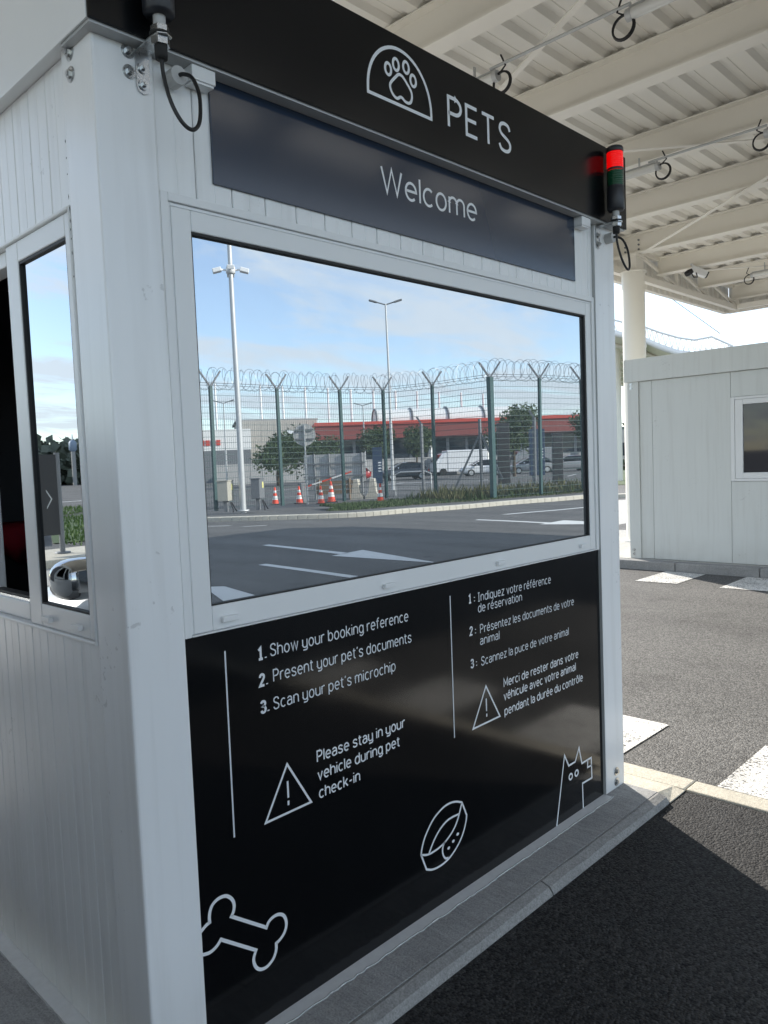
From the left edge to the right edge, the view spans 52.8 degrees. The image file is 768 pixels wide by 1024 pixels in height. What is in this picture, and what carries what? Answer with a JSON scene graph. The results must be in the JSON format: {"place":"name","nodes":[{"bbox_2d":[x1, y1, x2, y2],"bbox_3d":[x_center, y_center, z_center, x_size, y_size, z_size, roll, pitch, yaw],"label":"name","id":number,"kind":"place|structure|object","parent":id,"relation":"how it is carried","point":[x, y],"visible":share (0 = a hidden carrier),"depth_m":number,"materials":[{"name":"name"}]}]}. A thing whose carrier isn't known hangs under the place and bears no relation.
{"place":"outdoors","nodes":[
{"label":"outdoors","id":0,"kind":"place"},
{"bbox_2d":[392,792,767,1023],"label":"road","id":1,"kind":"structure","parent":0,"point":[661,917],"depth_m":2.37,"materials":[{"name":"black asphalt"}]},
{"bbox_2d":[618,470,625,484],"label":"lawn","id":2,"kind":"structure","parent":0,"point":[623,482],"depth_m":40.72,"materials":[{"name":"green plant"}]},
{"bbox_2d":[615,300,732,480],"bbox_3d":[15.988,-8.596,50.490,8.414,12.468,28.132,-1,4,16],"label":"curved canopy","id":3,"kind":"object","parent":2,"relation":"on","point":[653,348],"visible":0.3,"depth_m":39.70,"materials":[{"name":"metal"}]},
{"bbox_2d":[622,430,624,466],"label":"grey building","id":4,"kind":"structure","parent":0,"point":[623,440],"depth_m":83.62,"materials":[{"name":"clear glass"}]},
{"bbox_2d":[622,442,624,455],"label":"window","id":5,"kind":"structure","parent":4,"relation":"in","point":[623,444],"depth_m":83.62,"materials":[{"name":"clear glass"}]},
{"bbox_2d":[614,283,767,426],"label":"sky","id":6,"kind":"structure","parent":0,"point":[662,314],"materials":[{"name":"white"}]},
{"bbox_2d":[618,485,767,799],"bbox_3d":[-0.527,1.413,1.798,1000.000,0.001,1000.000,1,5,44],"label":"ground","id":7,"kind":"structure","parent":0,"point":[694,664],"depth_m":5.28,"materials":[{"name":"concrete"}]},
{"bbox_2d":[0,762,767,1023],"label":"concrete island","id":8,"kind":"structure","parent":7,"relation":"on","point":[399,981],"depth_m":2.47,"materials":[{"name":"grey concrete"}]},
{"bbox_2d":[0,0,625,1023],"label":"check in booth","id":9,"kind":"object","parent":8,"relation":"on","point":[310,658],"visible":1,"depth_m":2.11,"materials":[{"name":"metal"}]},
{"bbox_2d":[5,555,28,591],"bbox_3d":[-1.478,0.661,3.529,0.529,1.195,0.503,1,5,44],"label":"office chair","id":10,"kind":"object","parent":9,"relation":"on","point":[17,576],"depth_m":3.55,"materials":[{"name":"black fabric"}]},
{"bbox_2d":[2,521,26,564],"bbox_3d":[-1.649,0.167,3.574,0.150,0.252,0.300,1,5,44],"label":"red cloth","id":11,"kind":"object","parent":10,"relation":"hanging from","point":[14,539],"visible":0.33,"depth_m":3.48,"materials":[{"name":"red fabric"}]},
{"bbox_2d":[0,205,98,645],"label":"side window","id":12,"kind":"structure","parent":9,"relation":"in","point":[38,265],"depth_m":1.97,"materials":[{"name":"white"}]},
{"bbox_2d":[134,0,201,131],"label":"signal light","id":13,"kind":"object","parent":9,"relation":"attached to","point":[159,14],"visible":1,"depth_m":1.68,"materials":[{"name":"grey plastic"}]},
{"bbox_2d":[159,190,598,638],"bbox_3d":[0.177,-0.291,2.532,0.073,1.045,1.983,1,5,44],"label":"window","id":14,"kind":"structure","parent":9,"relation":"in","point":[354,420],"depth_m":2.25,"materials":[{"name":"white glass"}]},
{"bbox_2d":[595,144,630,270],"bbox_3d":[0.940,-1.227,3.163,0.119,0.486,0.130,1,5,44],"label":"signal light","id":15,"kind":"object","parent":9,"relation":"attached to","point":[615,185],"visible":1,"depth_m":3.10,"materials":[{"name":"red plastic"}]},
{"bbox_2d":[332,0,767,541],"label":"canopy","id":16,"kind":"object","parent":7,"relation":"on","point":[682,85],"visible":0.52,"depth_m":7.35,"materials":[{"name":"metal"}]},
{"bbox_2d":[473,54,511,92],"bbox_3d":[0.306,-3.341,6.447,1.806,0.289,0.082,1,5,44],"label":"tube lamp","id":17,"kind":"object","parent":16,"relation":"hanging from","point":[493,76],"visible":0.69,"depth_m":5.90,"materials":[{"name":"white plastic"}]},
{"bbox_2d":[611,0,675,41],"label":"tube lamp","id":18,"kind":"object","parent":16,"relation":"hanging from","point":[634,11],"visible":1,"depth_m":5.10,"materials":[{"name":"white plastic"}]},
{"bbox_2d":[625,151,671,179],"bbox_3d":[2.290,-3.546,8.413,1.706,0.289,0.082,1,5,44],"label":"tube lamp","id":19,"kind":"object","parent":16,"relation":"hanging from","point":[655,167],"visible":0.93,"depth_m":7.97,"materials":[{"name":"white plastic"}]},
{"bbox_2d":[684,263,708,277],"bbox_3d":[5.174,-4.023,12.886,0.507,0.288,0.255,-4,4,-24],"label":"security camera","id":20,"kind":"object","parent":16,"relation":"attached to","point":[698,271],"visible":1,"depth_m":12.86,"materials":[{"name":"white plastic"}]},
{"bbox_2d":[744,262,767,284],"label":"tube lamp","id":21,"kind":"object","parent":16,"relation":"hanging from","point":[758,273],"visible":1,"depth_m":12.86,"materials":[{"name":"white plastic"}]},
{"bbox_2d":[752,119,767,151],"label":"tube lamp","id":22,"kind":"object","parent":16,"relation":"hanging from","point":[765,132],"visible":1,"depth_m":7.21,"materials":[{"name":"black"}]},
{"bbox_2d":[618,500,625,524],"bbox_3d":[-11.249,1.617,5.262,7.800,0.001,70.000,1,5,44],"label":"apron","id":23,"kind":"object","parent":7,"relation":"on","point":[622,510],"depth_m":19.94,"materials":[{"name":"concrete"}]},
{"bbox_2d":[618,493,625,497],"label":"kerb","id":24,"kind":"structure","parent":7,"relation":"on","point":[622,495],"depth_m":26.05,"materials":[{"name":"concrete"}]},
{"bbox_2d":[623,715,667,751],"bbox_3d":[1.167,1.188,4.196,0.500,0.001,0.633,1,5,44],"label":"road marking","id":25,"kind":"object","parent":7,"relation":"on","point":[636,731],"visible":0.2,"depth_m":4.18,"materials":[{"name":"paint"}]},
{"bbox_2d":[636,571,704,583],"bbox_3d":[3.420,0.778,9.219,0.500,0.001,0.870,1,5,44],"label":"road marking","id":26,"kind":"object","parent":7,"relation":"on","point":[671,577],"visible":1,"depth_m":9.20,"materials":[{"name":"paint"}]},
{"bbox_2d":[619,530,767,577],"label":"concrete island","id":27,"kind":"structure","parent":7,"relation":"on","point":[627,561],"depth_m":9.57,"materials":[{"name":"beige concrete"}]},
{"bbox_2d":[623,342,767,564],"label":"check in booth","id":28,"kind":"object","parent":27,"relation":"on","point":[698,449],"visible":1,"depth_m":9.55,"materials":[{"name":"metal"}]},
{"bbox_2d":[730,394,767,480],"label":"window","id":29,"kind":"structure","parent":28,"relation":"in","point":[749,414],"depth_m":9.14,"materials":[{"name":"white plastic"}]},
{"bbox_2d":[718,745,767,798],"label":"road marking","id":30,"kind":"object","parent":7,"relation":"on","point":[750,776],"visible":1,"depth_m":3.52,"materials":[{"name":"paint"}]},
{"bbox_2d":[719,577,767,590],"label":"road marking","id":31,"kind":"object","parent":7,"relation":"on","point":[753,583],"visible":1,"depth_m":8.51,"materials":[{"name":"paint"}]}
]}

